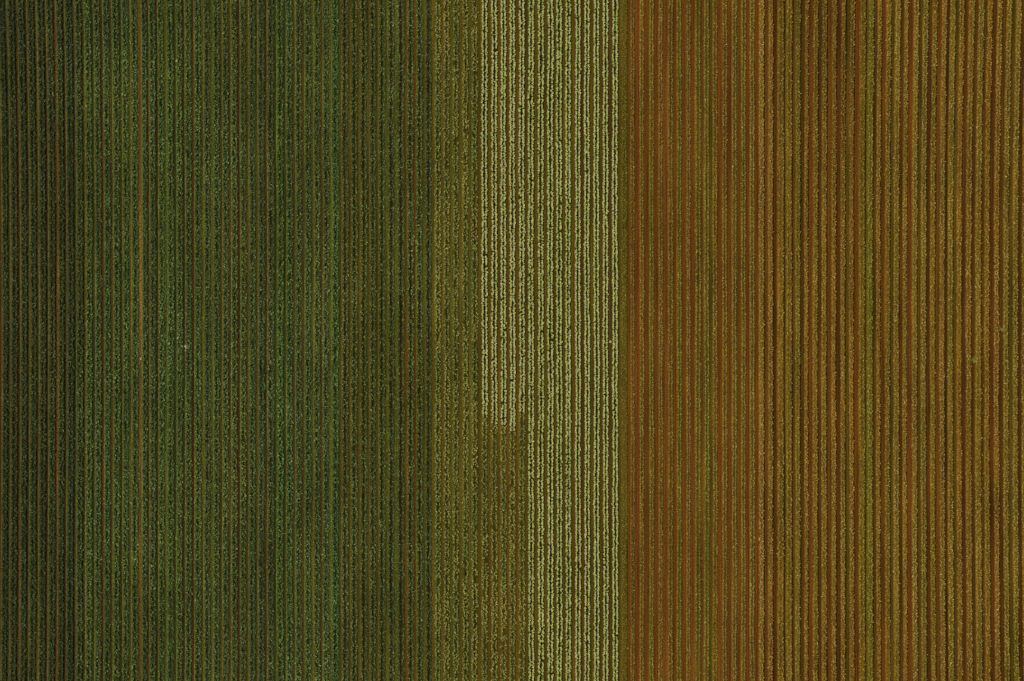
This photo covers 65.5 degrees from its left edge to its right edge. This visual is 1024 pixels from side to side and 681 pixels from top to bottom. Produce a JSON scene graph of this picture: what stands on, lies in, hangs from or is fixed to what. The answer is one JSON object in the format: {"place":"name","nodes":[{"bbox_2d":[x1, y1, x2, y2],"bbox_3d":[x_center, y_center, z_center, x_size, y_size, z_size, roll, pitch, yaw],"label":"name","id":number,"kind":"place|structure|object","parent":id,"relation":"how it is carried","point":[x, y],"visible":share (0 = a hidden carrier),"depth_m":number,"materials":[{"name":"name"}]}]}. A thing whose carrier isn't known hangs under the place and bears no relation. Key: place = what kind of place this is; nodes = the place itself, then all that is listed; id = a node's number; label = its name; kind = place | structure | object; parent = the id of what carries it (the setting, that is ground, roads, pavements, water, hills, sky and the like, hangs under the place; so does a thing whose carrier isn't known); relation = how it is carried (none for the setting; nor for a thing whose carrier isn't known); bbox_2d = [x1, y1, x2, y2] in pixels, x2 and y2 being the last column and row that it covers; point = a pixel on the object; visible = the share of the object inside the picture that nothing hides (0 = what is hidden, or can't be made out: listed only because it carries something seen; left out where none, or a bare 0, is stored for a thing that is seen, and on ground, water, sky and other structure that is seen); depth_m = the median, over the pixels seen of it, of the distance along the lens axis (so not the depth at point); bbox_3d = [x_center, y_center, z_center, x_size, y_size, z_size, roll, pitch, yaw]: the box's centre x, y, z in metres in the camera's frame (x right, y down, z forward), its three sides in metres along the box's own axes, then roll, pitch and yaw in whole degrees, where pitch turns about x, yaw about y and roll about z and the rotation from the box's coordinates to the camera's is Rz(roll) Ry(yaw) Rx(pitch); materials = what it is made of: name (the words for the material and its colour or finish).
{"place":"outdoors","nodes":[
{"label":"outdoors","id":0,"kind":"place"},
{"bbox_2d":[0,0,1023,680],"bbox_3d":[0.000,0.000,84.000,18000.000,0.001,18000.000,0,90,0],"label":"ground","id":1,"kind":"structure","parent":0,"point":[646,336],"depth_m":84.00,"materials":[{"name":"soil"}]},
{"bbox_2d":[0,0,8,680],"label":"crop row","id":2,"kind":"object","parent":1,"relation":"on","point":[5,394],"visible":1,"depth_m":83.91,"materials":[{"name":"plant"}]},
{"bbox_2d":[5,0,18,680],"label":"crop row","id":3,"kind":"object","parent":1,"relation":"on","point":[13,310],"visible":1,"depth_m":83.91,"materials":[{"name":"plant"}]},
{"bbox_2d":[16,0,27,680],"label":"crop row","id":4,"kind":"object","parent":1,"relation":"on","point":[23,310],"visible":1,"depth_m":83.91,"materials":[{"name":"plant"}]},
{"bbox_2d":[26,0,37,680],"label":"crop row","id":5,"kind":"object","parent":1,"relation":"on","point":[32,517],"visible":1,"depth_m":83.91,"materials":[{"name":"plant"}]},
{"bbox_2d":[35,0,46,680],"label":"crop row","id":6,"kind":"object","parent":1,"relation":"on","point":[42,520],"visible":1,"depth_m":83.91,"materials":[{"name":"plant"}]},
{"bbox_2d":[44,0,56,680],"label":"crop row","id":7,"kind":"object","parent":1,"relation":"on","point":[51,298],"visible":1,"depth_m":83.91,"materials":[{"name":"plant"}]},
{"bbox_2d":[55,0,64,680],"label":"crop row","id":8,"kind":"object","parent":1,"relation":"on","point":[59,60],"visible":1,"depth_m":83.91,"materials":[{"name":"plant"}]},
{"bbox_2d":[63,0,74,680],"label":"crop row","id":9,"kind":"object","parent":1,"relation":"on","point":[70,376],"visible":1,"depth_m":83.91,"materials":[{"name":"plant"}]},
{"bbox_2d":[73,0,83,680],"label":"crop row","id":10,"kind":"object","parent":1,"relation":"on","point":[79,335],"visible":1,"depth_m":83.91,"materials":[{"name":"plant"}]},
{"bbox_2d":[83,0,92,680],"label":"crop row","id":11,"kind":"object","parent":1,"relation":"on","point":[88,336],"visible":1,"depth_m":83.95,"materials":[{"name":"plant"}]},
{"bbox_2d":[92,0,102,680],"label":"crop row","id":12,"kind":"object","parent":1,"relation":"on","point":[98,355],"visible":1,"depth_m":83.95,"materials":[{"name":"plant"}]},
{"bbox_2d":[102,0,110,680],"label":"crop row","id":13,"kind":"object","parent":1,"relation":"on","point":[107,323],"visible":1,"depth_m":83.95,"materials":[{"name":"plant"}]},
{"bbox_2d":[111,0,120,680],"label":"crop row","id":14,"kind":"object","parent":1,"relation":"on","point":[116,143],"visible":1,"depth_m":83.95,"materials":[{"name":"plant"}]},
{"bbox_2d":[120,0,129,680],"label":"crop row","id":15,"kind":"object","parent":1,"relation":"on","point":[125,381],"visible":1,"depth_m":83.95,"materials":[{"name":"plant"}]},
{"bbox_2d":[129,0,139,680],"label":"crop row","id":16,"kind":"object","parent":1,"relation":"on","point":[134,203],"visible":1,"depth_m":83.95,"materials":[{"name":"plant"}]},
{"bbox_2d":[140,0,148,680],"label":"crop row","id":17,"kind":"object","parent":1,"relation":"on","point":[143,74],"visible":1,"depth_m":83.95,"materials":[{"name":"plant"}]},
{"bbox_2d":[147,0,156,680],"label":"crop row","id":18,"kind":"object","parent":1,"relation":"on","point":[152,371],"visible":1,"depth_m":83.95,"materials":[{"name":"plant"}]},
{"bbox_2d":[156,0,165,680],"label":"crop row","id":19,"kind":"object","parent":1,"relation":"on","point":[161,302],"visible":1,"depth_m":83.95,"materials":[{"name":"plant"}]},
{"bbox_2d":[165,0,174,680],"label":"crop row","id":20,"kind":"object","parent":1,"relation":"on","point":[170,260],"visible":1,"depth_m":83.95,"materials":[{"name":"plant"}]},
{"bbox_2d":[175,0,183,680],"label":"crop row","id":21,"kind":"object","parent":1,"relation":"on","point":[179,365],"visible":1,"depth_m":83.95,"materials":[{"name":"plant"}]},
{"bbox_2d":[183,0,192,680],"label":"crop row","id":22,"kind":"object","parent":1,"relation":"on","point":[188,220],"visible":1,"depth_m":83.95,"materials":[{"name":"plant"}]},
{"bbox_2d":[193,0,202,680],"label":"crop row","id":23,"kind":"object","parent":1,"relation":"on","point":[197,338],"visible":1,"depth_m":83.95,"materials":[{"name":"plant"}]},
{"bbox_2d":[202,0,211,680],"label":"crop row","id":24,"kind":"object","parent":1,"relation":"on","point":[207,297],"visible":1,"depth_m":83.95,"materials":[{"name":"plant"}]},
{"bbox_2d":[211,0,220,680],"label":"crop row","id":25,"kind":"object","parent":1,"relation":"on","point":[216,365],"visible":1,"depth_m":83.95,"materials":[{"name":"plant"}]},
{"bbox_2d":[221,0,229,680],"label":"crop row","id":26,"kind":"object","parent":1,"relation":"on","point":[225,382],"visible":1,"depth_m":83.95,"materials":[{"name":"plant"}]},
{"bbox_2d":[230,0,238,680],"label":"crop row","id":27,"kind":"object","parent":1,"relation":"on","point":[234,368],"visible":1,"depth_m":83.95,"materials":[{"name":"plant"}]},
{"bbox_2d":[238,0,246,680],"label":"crop row","id":28,"kind":"object","parent":1,"relation":"on","point":[243,256],"visible":1,"depth_m":83.95,"materials":[{"name":"plant"}]},
{"bbox_2d":[247,0,255,680],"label":"crop row","id":29,"kind":"object","parent":1,"relation":"on","point":[251,82],"visible":1,"depth_m":83.95,"materials":[{"name":"plant"}]},
{"bbox_2d":[256,0,265,680],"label":"crop row","id":30,"kind":"object","parent":1,"relation":"on","point":[261,286],"visible":1,"depth_m":83.95,"materials":[{"name":"plant"}]},
{"bbox_2d":[265,0,274,680],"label":"crop row","id":31,"kind":"object","parent":1,"relation":"on","point":[270,333],"visible":1,"depth_m":83.95,"materials":[{"name":"plant"}]},
{"bbox_2d":[275,0,284,680],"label":"crop row","id":32,"kind":"object","parent":1,"relation":"on","point":[279,345],"visible":1,"depth_m":83.95,"materials":[{"name":"plant"}]},
{"bbox_2d":[284,0,293,680],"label":"crop row","id":33,"kind":"object","parent":1,"relation":"on","point":[289,621],"visible":1,"depth_m":83.95,"materials":[{"name":"plant"}]},
{"bbox_2d":[294,0,302,680],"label":"crop row","id":34,"kind":"object","parent":1,"relation":"on","point":[298,339],"visible":1,"depth_m":83.95,"materials":[{"name":"plant"}]},
{"bbox_2d":[303,0,311,680],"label":"crop row","id":35,"kind":"object","parent":1,"relation":"on","point":[307,351],"visible":1,"depth_m":83.95,"materials":[{"name":"plant"}]},
{"bbox_2d":[312,0,320,680],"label":"crop row","id":36,"kind":"object","parent":1,"relation":"on","point":[316,349],"visible":1,"depth_m":83.95,"materials":[{"name":"plant"}]},
{"bbox_2d":[321,0,329,680],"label":"crop row","id":37,"kind":"object","parent":1,"relation":"on","point":[325,312],"visible":1,"depth_m":83.95,"materials":[{"name":"plant"}]},
{"bbox_2d":[330,0,339,680],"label":"crop row","id":38,"kind":"object","parent":1,"relation":"on","point":[335,357],"visible":1,"depth_m":83.95,"materials":[{"name":"plant"}]},
{"bbox_2d":[340,0,349,680],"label":"crop row","id":39,"kind":"object","parent":1,"relation":"on","point":[344,545],"visible":1,"depth_m":83.97,"materials":[{"name":"plant"}]},
{"bbox_2d":[349,0,358,680],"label":"crop row","id":40,"kind":"object","parent":1,"relation":"on","point":[353,325],"visible":1,"depth_m":83.97,"materials":[{"name":"plant"}]},
{"bbox_2d":[359,0,368,680],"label":"crop row","id":41,"kind":"object","parent":1,"relation":"on","point":[363,65],"visible":1,"depth_m":83.97,"materials":[{"name":"plant"}]},
{"bbox_2d":[368,0,376,680],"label":"crop row","id":42,"kind":"object","parent":1,"relation":"on","point":[372,347],"visible":1,"depth_m":83.97,"materials":[{"name":"plant"}]},
{"bbox_2d":[377,0,386,680],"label":"crop row","id":43,"kind":"object","parent":1,"relation":"on","point":[381,338],"visible":1,"depth_m":83.97,"materials":[{"name":"plant"}]},
{"bbox_2d":[386,0,395,680],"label":"crop row","id":44,"kind":"object","parent":1,"relation":"on","point":[391,477],"visible":1,"depth_m":83.97,"materials":[{"name":"plant"}]},
{"bbox_2d":[396,0,405,680],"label":"crop row","id":45,"kind":"object","parent":1,"relation":"on","point":[400,316],"visible":1,"depth_m":83.97,"materials":[{"name":"plant"}]},
{"bbox_2d":[405,0,414,680],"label":"crop row","id":46,"kind":"object","parent":1,"relation":"on","point":[410,349],"visible":1,"depth_m":83.97,"materials":[{"name":"plant"}]},
{"bbox_2d":[414,0,423,680],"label":"crop row","id":47,"kind":"object","parent":1,"relation":"on","point":[419,356],"visible":1,"depth_m":83.97,"materials":[{"name":"plant"}]},
{"bbox_2d":[424,0,432,680],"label":"crop row","id":48,"kind":"object","parent":1,"relation":"on","point":[428,401],"visible":1,"depth_m":83.97,"materials":[{"name":"plant"}]},
{"bbox_2d":[433,0,441,680],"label":"crop row","id":49,"kind":"object","parent":1,"relation":"on","point":[437,220],"visible":1,"depth_m":83.95,"materials":[{"name":"plant"}]},
{"bbox_2d":[442,0,450,680],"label":"crop row","id":50,"kind":"object","parent":1,"relation":"on","point":[446,296],"visible":1,"depth_m":83.95,"materials":[{"name":"plant"}]},
{"bbox_2d":[451,0,459,680],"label":"crop row","id":51,"kind":"object","parent":1,"relation":"on","point":[455,338],"visible":1,"depth_m":83.95,"materials":[{"name":"plant"}]},
{"bbox_2d":[461,0,469,680],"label":"crop row","id":52,"kind":"object","parent":1,"relation":"on","point":[465,387],"visible":1,"depth_m":83.95,"materials":[{"name":"plant"}]},
{"bbox_2d":[470,0,478,680],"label":"crop row","id":53,"kind":"object","parent":1,"relation":"on","point":[474,389],"visible":1,"depth_m":83.95,"materials":[{"name":"plant"}]},
{"bbox_2d":[480,0,488,680],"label":"crop row","id":54,"kind":"object","parent":1,"relation":"on","point":[484,341],"visible":1,"depth_m":83.95,"materials":[{"name":"plant"}]},
{"bbox_2d":[490,0,497,680],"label":"crop row","id":55,"kind":"object","parent":1,"relation":"on","point":[494,408],"visible":1,"depth_m":83.95,"materials":[{"name":"plant"}]},
{"bbox_2d":[499,0,506,680],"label":"crop row","id":56,"kind":"object","parent":1,"relation":"on","point":[503,437],"visible":1,"depth_m":83.95,"materials":[{"name":"plant"}]},
{"bbox_2d":[508,0,516,680],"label":"crop row","id":57,"kind":"object","parent":1,"relation":"on","point":[512,458],"visible":1,"depth_m":83.95,"materials":[{"name":"plant"}]},
{"bbox_2d":[517,0,525,680],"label":"crop row","id":58,"kind":"object","parent":1,"relation":"on","point":[521,276],"visible":1,"depth_m":83.95,"materials":[{"name":"plant"}]},
{"bbox_2d":[527,0,534,680],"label":"crop row","id":59,"kind":"object","parent":1,"relation":"on","point":[530,190],"visible":1,"depth_m":83.95,"materials":[{"name":"plant"}]},
{"bbox_2d":[537,0,544,680],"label":"crop row","id":60,"kind":"object","parent":1,"relation":"on","point":[540,298],"visible":1,"depth_m":83.95,"materials":[{"name":"plant"}]},
{"bbox_2d":[546,0,553,680],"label":"crop row","id":61,"kind":"object","parent":1,"relation":"on","point":[550,392],"visible":1,"depth_m":83.95,"materials":[{"name":"plant"}]},
{"bbox_2d":[555,0,562,680],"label":"crop row","id":62,"kind":"object","parent":1,"relation":"on","point":[559,418],"visible":1,"depth_m":83.95,"materials":[{"name":"plant"}]},
{"bbox_2d":[564,0,571,680],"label":"crop row","id":63,"kind":"object","parent":1,"relation":"on","point":[568,569],"visible":1,"depth_m":83.95,"materials":[{"name":"plant"}]},
{"bbox_2d":[574,0,581,680],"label":"crop row","id":64,"kind":"object","parent":1,"relation":"on","point":[577,158],"visible":1,"depth_m":83.95,"materials":[{"name":"plant"}]},
{"bbox_2d":[583,0,590,680],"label":"crop row","id":65,"kind":"object","parent":1,"relation":"on","point":[587,191],"visible":1,"depth_m":83.95,"materials":[{"name":"plant"}]},
{"bbox_2d":[592,0,599,680],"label":"crop row","id":66,"kind":"object","parent":1,"relation":"on","point":[596,439],"visible":1,"depth_m":83.95,"materials":[{"name":"plant"}]},
{"bbox_2d":[602,0,608,680],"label":"crop row","id":67,"kind":"object","parent":1,"relation":"on","point":[605,420],"visible":1,"depth_m":83.95,"materials":[{"name":"plant"}]},
{"bbox_2d":[611,0,618,680],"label":"crop row","id":68,"kind":"object","parent":1,"relation":"on","point":[614,195],"visible":1,"depth_m":83.95,"materials":[{"name":"plant"}]},
{"bbox_2d":[620,0,627,680],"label":"crop row","id":69,"kind":"object","parent":1,"relation":"on","point":[624,316],"visible":1,"depth_m":83.95,"materials":[{"name":"plant"}]},
{"bbox_2d":[649,0,654,680],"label":"crop row","id":70,"kind":"object","parent":1,"relation":"on","point":[651,340],"visible":1,"depth_m":83.94,"materials":[{"name":"plant"}]},
{"bbox_2d":[667,0,673,680],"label":"crop row","id":71,"kind":"object","parent":1,"relation":"on","point":[670,310],"visible":1,"depth_m":83.94,"materials":[{"name":"plant"}]},
{"bbox_2d":[676,0,681,680],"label":"crop row","id":72,"kind":"object","parent":1,"relation":"on","point":[679,331],"visible":1,"depth_m":83.94,"materials":[{"name":"plant"}]},
{"bbox_2d":[694,0,700,680],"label":"crop row","id":73,"kind":"object","parent":1,"relation":"on","point":[697,264],"visible":1,"depth_m":83.94,"materials":[{"name":"plant"}]},
{"bbox_2d":[703,0,709,680],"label":"crop row","id":74,"kind":"object","parent":1,"relation":"on","point":[706,35],"visible":1,"depth_m":83.94,"materials":[{"name":"plant"}]},
{"bbox_2d":[712,0,717,680],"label":"crop row","id":75,"kind":"object","parent":1,"relation":"on","point":[714,337],"visible":1,"depth_m":83.94,"materials":[{"name":"plant"}]},
{"bbox_2d":[722,0,727,680],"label":"crop row","id":76,"kind":"object","parent":1,"relation":"on","point":[724,340],"visible":1,"depth_m":83.94,"materials":[{"name":"plant"}]},
{"bbox_2d":[731,0,736,680],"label":"crop row","id":77,"kind":"object","parent":1,"relation":"on","point":[734,336],"visible":1,"depth_m":83.94,"materials":[{"name":"plant"}]},
{"bbox_2d":[749,0,754,680],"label":"crop row","id":78,"kind":"object","parent":1,"relation":"on","point":[752,344],"visible":1,"depth_m":83.94,"materials":[{"name":"plant"}]},
{"bbox_2d":[758,0,764,680],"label":"crop row","id":79,"kind":"object","parent":1,"relation":"on","point":[761,369],"visible":1,"depth_m":83.81,"materials":[{"name":"plant"}]},
{"bbox_2d":[767,0,773,680],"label":"crop row","id":80,"kind":"object","parent":1,"relation":"on","point":[770,381],"visible":1,"depth_m":83.81,"materials":[{"name":"plant"}]},
{"bbox_2d":[777,0,784,680],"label":"crop row","id":81,"kind":"object","parent":1,"relation":"on","point":[780,340],"visible":1,"depth_m":83.81,"materials":[{"name":"plant"}]},
{"bbox_2d":[785,0,792,680],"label":"crop row","id":82,"kind":"object","parent":1,"relation":"on","point":[789,333],"visible":1,"depth_m":83.81,"materials":[{"name":"plant"}]},
{"bbox_2d":[794,0,801,680],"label":"crop row","id":83,"kind":"object","parent":1,"relation":"on","point":[798,22],"visible":1,"depth_m":83.81,"materials":[{"name":"plant"}]},
{"bbox_2d":[812,0,818,680],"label":"crop row","id":84,"kind":"object","parent":1,"relation":"on","point":[815,530],"visible":1,"depth_m":83.81,"materials":[{"name":"plant"}]},
{"bbox_2d":[821,0,827,680],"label":"crop row","id":85,"kind":"object","parent":1,"relation":"on","point":[824,146],"visible":1,"depth_m":83.81,"materials":[{"name":"plant"}]},
{"bbox_2d":[831,0,837,680],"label":"crop row","id":86,"kind":"object","parent":1,"relation":"on","point":[833,354],"visible":1,"depth_m":83.81,"materials":[{"name":"plant"}]},
{"bbox_2d":[840,0,846,680],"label":"crop row","id":87,"kind":"object","parent":1,"relation":"on","point":[843,350],"visible":1,"depth_m":83.81,"materials":[{"name":"plant"}]},
{"bbox_2d":[848,0,855,680],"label":"crop row","id":88,"kind":"object","parent":1,"relation":"on","point":[851,339],"visible":1,"depth_m":83.81,"materials":[{"name":"plant"}]},
{"bbox_2d":[858,0,866,680],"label":"crop row","id":89,"kind":"object","parent":1,"relation":"on","point":[862,349],"visible":1,"depth_m":83.81,"materials":[{"name":"plant"}]},
{"bbox_2d":[866,0,874,680],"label":"crop row","id":90,"kind":"object","parent":1,"relation":"on","point":[870,246],"visible":1,"depth_m":83.81,"materials":[{"name":"plant"}]},
{"bbox_2d":[875,0,882,680],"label":"crop row","id":91,"kind":"object","parent":1,"relation":"on","point":[878,333],"visible":1,"depth_m":83.81,"materials":[{"name":"plant"}]},
{"bbox_2d":[884,0,891,680],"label":"crop row","id":92,"kind":"object","parent":1,"relation":"on","point":[887,326],"visible":1,"depth_m":83.81,"materials":[{"name":"plant"}]},
{"bbox_2d":[892,0,901,680],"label":"crop row","id":93,"kind":"object","parent":1,"relation":"on","point":[896,338],"visible":1,"depth_m":83.81,"materials":[{"name":"plant"}]},
{"bbox_2d":[911,0,919,680],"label":"crop row","id":94,"kind":"object","parent":1,"relation":"on","point":[914,338],"visible":1,"depth_m":83.81,"materials":[{"name":"plant"}]},
{"bbox_2d":[920,0,928,680],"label":"crop row","id":95,"kind":"object","parent":1,"relation":"on","point":[923,339],"visible":1,"depth_m":83.81,"materials":[{"name":"plant"}]},
{"bbox_2d":[929,0,937,680],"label":"crop row","id":96,"kind":"object","parent":1,"relation":"on","point":[932,269],"visible":1,"depth_m":83.81,"materials":[{"name":"plant"}]},
{"bbox_2d":[939,0,947,680],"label":"crop row","id":97,"kind":"object","parent":1,"relation":"on","point":[942,194],"visible":1,"depth_m":83.81,"materials":[{"name":"plant"}]},
{"bbox_2d":[947,0,956,680],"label":"crop row","id":98,"kind":"object","parent":1,"relation":"on","point":[950,350],"visible":1,"depth_m":83.81,"materials":[{"name":"plant"}]},
{"bbox_2d":[955,0,964,680],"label":"crop row","id":99,"kind":"object","parent":1,"relation":"on","point":[958,301],"visible":1,"depth_m":83.81,"materials":[{"name":"plant"}]},
{"bbox_2d":[965,0,975,680],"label":"crop row","id":100,"kind":"object","parent":1,"relation":"on","point":[968,337],"visible":1,"depth_m":83.81,"materials":[{"name":"plant"}]},
{"bbox_2d":[974,0,984,680],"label":"crop row","id":101,"kind":"object","parent":1,"relation":"on","point":[978,336],"visible":1,"depth_m":83.81,"materials":[{"name":"plant"}]},
{"bbox_2d":[984,0,993,680],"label":"crop row","id":102,"kind":"object","parent":1,"relation":"on","point":[987,175],"visible":1,"depth_m":83.81,"materials":[{"name":"plant"}]},
{"bbox_2d":[993,0,1002,680],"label":"crop row","id":103,"kind":"object","parent":1,"relation":"on","point":[996,354],"visible":1,"depth_m":83.81,"materials":[{"name":"plant"}]},
{"bbox_2d":[1002,0,1012,680],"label":"crop row","id":104,"kind":"object","parent":1,"relation":"on","point":[1005,299],"visible":1,"depth_m":83.81,"materials":[{"name":"plant"}]},
{"bbox_2d":[1012,0,1022,680],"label":"crop row","id":105,"kind":"object","parent":1,"relation":"on","point":[1015,342],"visible":1,"depth_m":83.81,"materials":[{"name":"plant"}]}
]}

